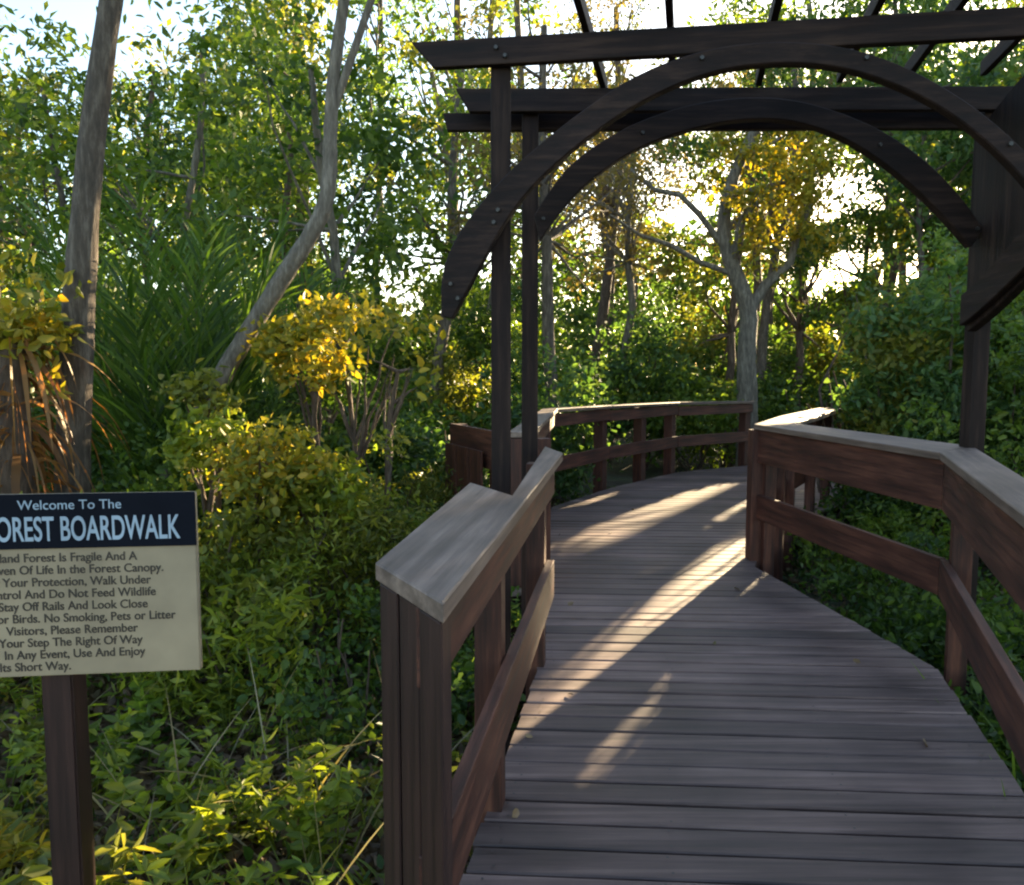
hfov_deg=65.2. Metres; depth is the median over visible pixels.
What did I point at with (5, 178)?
forest tree
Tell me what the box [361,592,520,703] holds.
leafy bush
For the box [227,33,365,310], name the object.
forest tree
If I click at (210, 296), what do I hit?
understory bush
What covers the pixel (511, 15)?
forest tree
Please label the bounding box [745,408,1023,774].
railing
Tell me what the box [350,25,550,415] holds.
forest tree
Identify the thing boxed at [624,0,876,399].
forest tree
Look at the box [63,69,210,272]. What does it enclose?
forest tree
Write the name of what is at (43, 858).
herb
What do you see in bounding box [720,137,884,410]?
broad tree
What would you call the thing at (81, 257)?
leaning tree
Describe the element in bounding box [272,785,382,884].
dry stalk tuft
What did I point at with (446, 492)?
leafy bush
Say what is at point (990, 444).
understory bush
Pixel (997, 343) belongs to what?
tall bush
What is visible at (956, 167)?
forest tree
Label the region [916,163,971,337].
broad tree
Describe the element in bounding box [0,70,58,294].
forest tree
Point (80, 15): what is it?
sky
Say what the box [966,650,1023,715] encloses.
leafy bush
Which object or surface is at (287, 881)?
grass tuft
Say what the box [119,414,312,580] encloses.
leafy bush
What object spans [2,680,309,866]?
dry stalk tuft
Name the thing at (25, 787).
herb
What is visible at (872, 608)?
leafy bush
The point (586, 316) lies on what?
understory bush
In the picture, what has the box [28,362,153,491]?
understory bush
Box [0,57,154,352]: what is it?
forest tree
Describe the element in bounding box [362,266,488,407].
understory bush
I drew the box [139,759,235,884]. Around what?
dry stalk tuft
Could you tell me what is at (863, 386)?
tall bush
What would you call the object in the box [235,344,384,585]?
tall bush
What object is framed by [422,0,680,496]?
forest tree
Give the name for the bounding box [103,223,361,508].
fan palm
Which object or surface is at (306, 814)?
herb
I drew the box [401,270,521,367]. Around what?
understory bush
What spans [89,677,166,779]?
herb
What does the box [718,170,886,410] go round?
broad tree
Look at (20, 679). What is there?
leafy bush
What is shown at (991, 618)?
leafy bush
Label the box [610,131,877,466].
twisted tree
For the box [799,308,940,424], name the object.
understory bush
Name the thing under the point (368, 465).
leafy bush
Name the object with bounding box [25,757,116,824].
dry stalk tuft
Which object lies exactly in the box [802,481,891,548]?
leafy bush
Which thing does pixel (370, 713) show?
herb
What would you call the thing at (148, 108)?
forest tree
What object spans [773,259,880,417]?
understory bush
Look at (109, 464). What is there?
understory bush
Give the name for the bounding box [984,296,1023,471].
leafy bush
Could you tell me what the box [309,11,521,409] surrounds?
forest tree
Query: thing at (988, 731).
leafy bush
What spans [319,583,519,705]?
leafy bush
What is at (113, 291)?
understory bush
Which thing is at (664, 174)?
forest tree
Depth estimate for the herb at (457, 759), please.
3.07 m
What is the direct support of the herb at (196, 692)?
on the ground at (615, 475)
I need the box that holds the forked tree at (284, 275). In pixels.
[96,0,537,487]
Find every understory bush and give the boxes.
[0,281,60,316]
[1,265,58,340]
[4,275,57,307]
[27,350,58,439]
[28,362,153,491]
[47,397,237,520]
[95,259,168,359]
[95,273,197,377]
[147,277,246,358]
[179,299,290,337]
[225,380,371,539]
[263,313,392,377]
[286,245,411,354]
[296,279,416,384]
[298,385,459,532]
[338,363,487,496]
[348,323,464,434]
[361,334,511,434]
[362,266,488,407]
[368,315,433,377]
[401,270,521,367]
[425,292,541,425]
[441,299,628,451]
[452,333,569,409]
[457,277,585,389]
[466,335,625,501]
[555,288,693,438]
[558,301,678,381]
[578,307,718,469]
[591,270,727,455]
[595,344,779,471]
[663,276,826,429]
[663,318,787,400]
[713,353,867,428]
[714,277,835,413]
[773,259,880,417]
[775,273,885,425]
[785,317,869,383]
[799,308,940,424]
[871,406,1023,541]
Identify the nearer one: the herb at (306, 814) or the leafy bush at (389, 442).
the herb at (306, 814)
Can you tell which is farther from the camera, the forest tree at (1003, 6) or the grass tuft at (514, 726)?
the forest tree at (1003, 6)
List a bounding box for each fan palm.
[1,171,325,519]
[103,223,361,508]
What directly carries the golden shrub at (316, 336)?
on the ground at (615, 475)
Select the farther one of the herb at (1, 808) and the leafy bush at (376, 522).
the leafy bush at (376, 522)
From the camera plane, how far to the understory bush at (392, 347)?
28.69 m
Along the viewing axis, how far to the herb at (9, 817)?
3.01 m
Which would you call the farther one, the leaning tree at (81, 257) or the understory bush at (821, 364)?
the understory bush at (821, 364)
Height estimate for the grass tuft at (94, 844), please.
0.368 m
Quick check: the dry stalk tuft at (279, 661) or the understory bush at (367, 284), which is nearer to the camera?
the dry stalk tuft at (279, 661)
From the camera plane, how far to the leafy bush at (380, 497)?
5.65 m
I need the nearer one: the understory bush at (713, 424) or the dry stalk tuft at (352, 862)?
the dry stalk tuft at (352, 862)
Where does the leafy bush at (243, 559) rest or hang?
on the ground at (615, 475)
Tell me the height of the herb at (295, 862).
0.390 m
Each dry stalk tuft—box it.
[0,673,155,769]
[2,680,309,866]
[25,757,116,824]
[29,695,253,859]
[119,741,231,783]
[137,638,381,845]
[138,657,375,788]
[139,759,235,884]
[161,738,358,860]
[197,621,330,688]
[198,719,379,816]
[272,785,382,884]
[312,770,383,884]
[313,644,474,795]
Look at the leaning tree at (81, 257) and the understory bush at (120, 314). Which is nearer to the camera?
the leaning tree at (81, 257)
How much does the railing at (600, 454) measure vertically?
1.410 m
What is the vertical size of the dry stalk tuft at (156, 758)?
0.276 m
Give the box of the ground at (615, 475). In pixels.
[1,407,1021,884]
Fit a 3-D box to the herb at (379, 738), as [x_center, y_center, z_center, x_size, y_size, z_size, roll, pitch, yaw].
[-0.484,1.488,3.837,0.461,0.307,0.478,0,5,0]
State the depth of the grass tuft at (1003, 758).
3.48 m
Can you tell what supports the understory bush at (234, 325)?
on the ground at (615, 475)
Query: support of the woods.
on the ground at (615, 475)
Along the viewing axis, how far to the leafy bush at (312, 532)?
4.83 m
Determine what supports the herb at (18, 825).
on the ground at (615, 475)
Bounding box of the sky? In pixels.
[0,0,1021,368]
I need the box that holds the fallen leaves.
[512,495,927,817]
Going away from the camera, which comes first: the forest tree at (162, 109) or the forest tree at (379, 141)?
the forest tree at (379, 141)
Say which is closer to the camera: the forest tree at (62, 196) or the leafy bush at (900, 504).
the leafy bush at (900, 504)
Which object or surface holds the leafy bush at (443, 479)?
on the ground at (615, 475)
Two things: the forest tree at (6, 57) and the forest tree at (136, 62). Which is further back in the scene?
the forest tree at (136, 62)
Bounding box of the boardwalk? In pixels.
[459,465,1023,884]
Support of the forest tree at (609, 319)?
on the ground at (615, 475)
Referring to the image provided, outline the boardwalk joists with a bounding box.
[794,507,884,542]
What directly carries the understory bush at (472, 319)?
on the ground at (615, 475)
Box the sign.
[0,491,202,884]
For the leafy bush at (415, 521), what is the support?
on the ground at (615, 475)
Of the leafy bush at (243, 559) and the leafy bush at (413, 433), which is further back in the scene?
the leafy bush at (413, 433)
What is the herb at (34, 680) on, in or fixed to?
on the ground at (615, 475)
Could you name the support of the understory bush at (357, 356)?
on the ground at (615, 475)
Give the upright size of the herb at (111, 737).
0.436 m
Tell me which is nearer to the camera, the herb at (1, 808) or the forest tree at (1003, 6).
the herb at (1, 808)
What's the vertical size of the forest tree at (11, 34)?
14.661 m
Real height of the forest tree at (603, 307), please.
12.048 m
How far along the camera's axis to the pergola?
3.62 m
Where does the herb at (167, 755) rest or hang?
on the ground at (615, 475)
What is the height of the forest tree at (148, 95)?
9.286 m
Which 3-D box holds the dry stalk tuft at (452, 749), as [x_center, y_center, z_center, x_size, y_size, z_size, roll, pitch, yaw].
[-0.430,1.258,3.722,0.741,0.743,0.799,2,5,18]
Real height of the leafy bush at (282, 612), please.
0.999 m
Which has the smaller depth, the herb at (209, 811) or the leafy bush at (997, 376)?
the herb at (209, 811)
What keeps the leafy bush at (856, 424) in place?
on the ground at (615, 475)
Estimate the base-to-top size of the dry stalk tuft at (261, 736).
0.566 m
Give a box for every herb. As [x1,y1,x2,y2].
[0,674,87,724]
[0,676,39,703]
[0,697,95,764]
[0,714,46,815]
[0,775,92,872]
[0,779,202,884]
[0,800,42,878]
[0,812,50,884]
[0,848,99,884]
[2,703,160,816]
[48,858,186,884]
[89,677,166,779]
[90,734,220,826]
[123,753,280,884]
[126,672,223,720]
[132,824,297,884]
[149,663,283,749]
[169,658,249,725]
[170,725,284,839]
[189,833,256,884]
[237,718,369,808]
[238,745,357,873]
[244,737,382,874]
[258,685,373,766]
[273,661,374,722]
[274,855,339,884]
[344,690,381,735]
[346,745,462,838]
[372,713,459,768]
[452,721,471,777]
[452,748,474,856]
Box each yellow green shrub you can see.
[145,399,258,641]
[149,358,253,631]
[174,412,368,671]
[257,444,388,667]
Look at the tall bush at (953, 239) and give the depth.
9.94 m
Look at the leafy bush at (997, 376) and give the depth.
8.02 m
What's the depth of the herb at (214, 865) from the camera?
2.52 m
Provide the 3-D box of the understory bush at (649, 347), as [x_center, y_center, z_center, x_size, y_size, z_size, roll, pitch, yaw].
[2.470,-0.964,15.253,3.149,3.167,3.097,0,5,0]
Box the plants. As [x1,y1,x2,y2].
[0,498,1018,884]
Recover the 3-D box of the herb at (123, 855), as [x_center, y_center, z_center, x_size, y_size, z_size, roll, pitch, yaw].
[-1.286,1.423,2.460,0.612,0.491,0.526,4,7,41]
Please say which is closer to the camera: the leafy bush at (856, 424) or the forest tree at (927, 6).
the leafy bush at (856, 424)
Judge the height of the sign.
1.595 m
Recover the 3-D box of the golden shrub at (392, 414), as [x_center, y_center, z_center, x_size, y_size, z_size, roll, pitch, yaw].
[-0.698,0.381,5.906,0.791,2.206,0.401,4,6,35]
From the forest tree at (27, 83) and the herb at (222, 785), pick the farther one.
the forest tree at (27, 83)
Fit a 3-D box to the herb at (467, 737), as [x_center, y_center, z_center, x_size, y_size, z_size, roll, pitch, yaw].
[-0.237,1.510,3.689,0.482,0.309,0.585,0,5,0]
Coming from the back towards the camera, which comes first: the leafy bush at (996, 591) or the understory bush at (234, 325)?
the understory bush at (234, 325)
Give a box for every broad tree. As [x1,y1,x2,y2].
[641,162,822,466]
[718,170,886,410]
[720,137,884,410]
[790,177,966,379]
[828,183,1021,309]
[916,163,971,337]
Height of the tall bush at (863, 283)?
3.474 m
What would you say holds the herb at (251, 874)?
on the ground at (615, 475)
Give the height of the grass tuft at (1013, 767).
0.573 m
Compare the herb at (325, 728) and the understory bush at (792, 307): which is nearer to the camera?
the herb at (325, 728)
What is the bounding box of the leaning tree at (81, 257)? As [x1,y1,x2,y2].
[54,0,123,492]
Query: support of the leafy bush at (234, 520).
on the ground at (615, 475)
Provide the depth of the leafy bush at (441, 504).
6.33 m
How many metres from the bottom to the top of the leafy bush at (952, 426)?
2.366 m
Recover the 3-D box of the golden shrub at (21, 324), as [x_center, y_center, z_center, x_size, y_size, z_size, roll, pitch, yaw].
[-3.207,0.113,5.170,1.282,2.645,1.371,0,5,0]
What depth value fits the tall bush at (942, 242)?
8.68 m
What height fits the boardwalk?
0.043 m
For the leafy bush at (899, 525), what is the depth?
6.91 m
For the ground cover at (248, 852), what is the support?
on the ground at (615, 475)
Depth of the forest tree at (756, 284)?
18.96 m
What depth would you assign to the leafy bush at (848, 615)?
5.57 m
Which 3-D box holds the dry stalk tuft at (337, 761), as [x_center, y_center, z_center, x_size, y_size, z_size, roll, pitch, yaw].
[-0.891,1.191,3.255,0.862,0.789,0.879,1,5,9]
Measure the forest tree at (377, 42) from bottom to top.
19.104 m
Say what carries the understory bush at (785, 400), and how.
on the ground at (615, 475)
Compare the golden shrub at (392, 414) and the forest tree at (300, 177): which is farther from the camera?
the forest tree at (300, 177)
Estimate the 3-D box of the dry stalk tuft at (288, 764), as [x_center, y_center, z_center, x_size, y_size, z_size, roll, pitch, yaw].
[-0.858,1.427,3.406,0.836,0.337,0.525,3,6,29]
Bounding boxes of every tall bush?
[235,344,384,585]
[807,303,918,499]
[818,271,882,427]
[820,276,992,521]
[823,247,1023,525]
[825,222,967,421]
[878,222,1023,435]
[909,242,1023,435]
[958,292,1023,475]
[961,292,1023,417]
[1004,367,1023,391]
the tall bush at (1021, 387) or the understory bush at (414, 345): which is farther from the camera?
the understory bush at (414, 345)
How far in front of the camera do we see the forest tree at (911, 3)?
23.03 m
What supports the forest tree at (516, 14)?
on the ground at (615, 475)
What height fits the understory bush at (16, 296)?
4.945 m
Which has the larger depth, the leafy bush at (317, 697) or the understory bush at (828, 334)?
the understory bush at (828, 334)
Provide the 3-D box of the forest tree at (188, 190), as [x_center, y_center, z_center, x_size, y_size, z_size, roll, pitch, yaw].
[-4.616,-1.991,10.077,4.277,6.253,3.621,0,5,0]
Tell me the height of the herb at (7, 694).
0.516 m
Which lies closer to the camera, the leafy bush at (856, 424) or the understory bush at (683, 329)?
the leafy bush at (856, 424)
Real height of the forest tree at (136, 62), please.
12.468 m
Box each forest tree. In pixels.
[0,0,304,357]
[0,3,109,319]
[0,15,84,210]
[0,20,45,238]
[0,53,258,373]
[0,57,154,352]
[0,63,54,319]
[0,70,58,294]
[57,26,311,348]
[60,60,259,322]
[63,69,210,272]
[112,18,237,289]
[133,0,395,309]
[150,0,490,419]
[161,91,443,334]
[165,0,370,299]
[217,0,377,277]
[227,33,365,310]
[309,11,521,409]
[311,0,439,381]
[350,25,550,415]
[362,0,516,244]
[379,15,560,404]
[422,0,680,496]
[436,0,576,259]
[455,0,629,341]
[487,0,675,436]
[538,60,705,461]
[547,0,703,432]
[560,137,710,307]
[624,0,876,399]
[664,0,891,399]
[667,68,854,359]
[676,17,840,420]
[774,0,1014,304]
[802,0,996,311]
[822,0,989,298]
[830,41,1023,345]
[918,0,1023,206]
[952,0,1023,187]
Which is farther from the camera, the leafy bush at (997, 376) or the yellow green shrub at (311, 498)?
the leafy bush at (997, 376)
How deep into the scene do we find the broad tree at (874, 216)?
16.22 m
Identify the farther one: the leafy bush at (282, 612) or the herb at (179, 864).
the leafy bush at (282, 612)
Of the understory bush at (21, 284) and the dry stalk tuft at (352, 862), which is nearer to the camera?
the dry stalk tuft at (352, 862)
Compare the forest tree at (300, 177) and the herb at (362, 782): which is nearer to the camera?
the herb at (362, 782)
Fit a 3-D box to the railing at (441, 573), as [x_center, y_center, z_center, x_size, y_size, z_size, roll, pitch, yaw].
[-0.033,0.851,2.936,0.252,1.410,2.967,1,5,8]
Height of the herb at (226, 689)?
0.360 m
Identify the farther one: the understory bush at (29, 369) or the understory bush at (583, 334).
the understory bush at (583, 334)
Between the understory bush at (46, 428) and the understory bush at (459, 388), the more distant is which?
the understory bush at (459, 388)
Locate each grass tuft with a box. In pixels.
[18,818,112,875]
[226,835,345,884]
[295,849,384,884]
[453,707,521,746]
[909,659,1023,782]
[921,726,1015,779]
[984,717,1021,773]
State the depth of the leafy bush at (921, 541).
5.85 m
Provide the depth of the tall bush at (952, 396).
7.83 m
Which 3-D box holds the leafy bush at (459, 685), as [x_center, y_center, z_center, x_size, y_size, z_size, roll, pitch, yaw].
[-0.519,1.212,4.316,1.201,0.866,1.304,0,5,0]
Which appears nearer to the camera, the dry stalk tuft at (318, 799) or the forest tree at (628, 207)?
the dry stalk tuft at (318, 799)
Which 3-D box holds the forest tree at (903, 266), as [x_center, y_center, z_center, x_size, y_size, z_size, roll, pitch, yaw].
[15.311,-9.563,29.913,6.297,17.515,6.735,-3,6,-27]
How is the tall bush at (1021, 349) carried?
on the ground at (615, 475)
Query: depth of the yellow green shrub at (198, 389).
5.48 m
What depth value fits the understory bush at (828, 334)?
23.28 m
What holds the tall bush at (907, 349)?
on the ground at (615, 475)
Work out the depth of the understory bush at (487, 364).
18.17 m
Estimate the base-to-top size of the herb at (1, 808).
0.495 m
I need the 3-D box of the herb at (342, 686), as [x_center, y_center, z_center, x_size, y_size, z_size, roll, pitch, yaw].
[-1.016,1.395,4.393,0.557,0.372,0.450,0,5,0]
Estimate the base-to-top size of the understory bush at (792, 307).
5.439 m
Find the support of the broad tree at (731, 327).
on the ground at (615, 475)
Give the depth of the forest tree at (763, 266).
24.96 m
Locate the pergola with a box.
[411,0,1023,755]
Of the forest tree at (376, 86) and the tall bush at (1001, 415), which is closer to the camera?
the tall bush at (1001, 415)
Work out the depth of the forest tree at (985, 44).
19.33 m
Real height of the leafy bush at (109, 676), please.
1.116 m
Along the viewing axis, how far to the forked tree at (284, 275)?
6.45 m
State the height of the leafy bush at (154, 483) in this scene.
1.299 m
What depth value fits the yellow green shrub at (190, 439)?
5.23 m
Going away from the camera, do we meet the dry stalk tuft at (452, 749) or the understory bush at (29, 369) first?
the dry stalk tuft at (452, 749)
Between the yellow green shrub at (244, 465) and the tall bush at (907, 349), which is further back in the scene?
the tall bush at (907, 349)
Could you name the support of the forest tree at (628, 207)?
on the ground at (615, 475)
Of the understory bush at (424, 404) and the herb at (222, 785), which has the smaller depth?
the herb at (222, 785)
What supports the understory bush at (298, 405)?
on the ground at (615, 475)
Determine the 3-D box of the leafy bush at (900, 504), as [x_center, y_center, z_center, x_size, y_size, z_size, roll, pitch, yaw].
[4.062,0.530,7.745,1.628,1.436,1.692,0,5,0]
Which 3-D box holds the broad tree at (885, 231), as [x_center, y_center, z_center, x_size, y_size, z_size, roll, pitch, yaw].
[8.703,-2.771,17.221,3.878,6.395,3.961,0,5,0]
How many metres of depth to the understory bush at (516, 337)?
12.43 m
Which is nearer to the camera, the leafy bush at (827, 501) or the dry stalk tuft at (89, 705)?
the dry stalk tuft at (89, 705)
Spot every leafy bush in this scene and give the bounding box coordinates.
[19,489,82,684]
[30,393,167,492]
[86,539,346,729]
[86,590,205,698]
[92,457,232,542]
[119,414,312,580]
[198,489,338,679]
[199,505,376,682]
[209,498,391,680]
[214,607,471,792]
[221,386,380,564]
[223,450,419,643]
[269,467,418,642]
[276,423,437,655]
[281,579,525,764]
[287,487,438,668]
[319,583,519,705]
[322,458,458,576]
[328,441,488,542]
[328,494,439,618]
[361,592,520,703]
[364,468,488,549]
[375,415,489,516]
[378,585,520,656]
[426,423,490,496]
[783,500,949,584]
[788,527,1000,618]
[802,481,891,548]
[816,398,935,524]
[821,587,941,668]
[842,426,950,549]
[846,578,1023,671]
[859,586,1023,715]
[893,320,1023,588]
[931,335,1023,439]
[943,470,1023,621]
[948,676,1023,792]
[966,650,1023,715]
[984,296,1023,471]
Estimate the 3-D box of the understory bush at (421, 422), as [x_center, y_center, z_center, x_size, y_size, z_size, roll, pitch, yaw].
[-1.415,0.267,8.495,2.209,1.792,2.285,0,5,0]
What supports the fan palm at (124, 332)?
on the ground at (615, 475)
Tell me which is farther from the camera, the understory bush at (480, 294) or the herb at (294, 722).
the understory bush at (480, 294)
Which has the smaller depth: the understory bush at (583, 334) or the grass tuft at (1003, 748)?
the grass tuft at (1003, 748)
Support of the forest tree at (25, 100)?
on the ground at (615, 475)
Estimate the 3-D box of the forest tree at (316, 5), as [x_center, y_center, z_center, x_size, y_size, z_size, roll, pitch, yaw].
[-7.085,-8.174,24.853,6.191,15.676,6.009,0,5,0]
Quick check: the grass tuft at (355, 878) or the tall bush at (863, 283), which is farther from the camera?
the tall bush at (863, 283)
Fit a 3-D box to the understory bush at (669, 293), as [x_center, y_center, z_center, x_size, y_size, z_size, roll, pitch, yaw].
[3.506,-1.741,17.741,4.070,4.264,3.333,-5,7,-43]
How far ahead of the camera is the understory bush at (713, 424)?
14.26 m
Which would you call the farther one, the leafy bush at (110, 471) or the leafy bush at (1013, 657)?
the leafy bush at (110, 471)
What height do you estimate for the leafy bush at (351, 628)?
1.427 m
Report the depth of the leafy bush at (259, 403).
7.10 m
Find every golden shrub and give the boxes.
[0,251,136,493]
[236,285,445,619]
[247,306,336,589]
[372,344,457,545]
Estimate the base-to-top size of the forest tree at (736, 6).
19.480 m
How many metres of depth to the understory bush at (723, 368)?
17.79 m
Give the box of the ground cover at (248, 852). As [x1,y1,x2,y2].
[0,482,1023,884]
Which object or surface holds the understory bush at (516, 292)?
on the ground at (615, 475)
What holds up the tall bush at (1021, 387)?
on the ground at (615, 475)
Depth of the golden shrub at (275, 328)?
6.45 m
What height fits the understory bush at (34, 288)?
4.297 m
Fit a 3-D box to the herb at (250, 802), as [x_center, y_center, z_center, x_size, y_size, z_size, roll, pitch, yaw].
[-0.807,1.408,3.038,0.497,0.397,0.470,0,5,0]
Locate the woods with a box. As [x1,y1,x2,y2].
[3,182,1000,411]
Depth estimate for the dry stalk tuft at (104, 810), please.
3.08 m
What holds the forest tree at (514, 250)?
on the ground at (615, 475)
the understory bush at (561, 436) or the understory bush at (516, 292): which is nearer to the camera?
the understory bush at (561, 436)
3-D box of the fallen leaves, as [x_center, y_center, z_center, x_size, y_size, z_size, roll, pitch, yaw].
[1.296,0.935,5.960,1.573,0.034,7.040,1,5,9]
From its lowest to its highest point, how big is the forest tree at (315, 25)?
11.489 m
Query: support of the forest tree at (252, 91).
on the ground at (615, 475)
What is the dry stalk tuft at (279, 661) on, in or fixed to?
on the ground at (615, 475)
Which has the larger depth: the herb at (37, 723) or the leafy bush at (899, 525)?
the leafy bush at (899, 525)
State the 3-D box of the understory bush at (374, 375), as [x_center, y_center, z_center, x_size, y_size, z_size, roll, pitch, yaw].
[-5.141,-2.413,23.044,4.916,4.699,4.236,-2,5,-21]
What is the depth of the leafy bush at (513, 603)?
5.30 m
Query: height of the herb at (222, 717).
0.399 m
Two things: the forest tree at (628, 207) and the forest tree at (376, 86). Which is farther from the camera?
the forest tree at (376, 86)
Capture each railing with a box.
[376,446,562,884]
[445,423,550,596]
[511,401,753,637]
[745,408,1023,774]

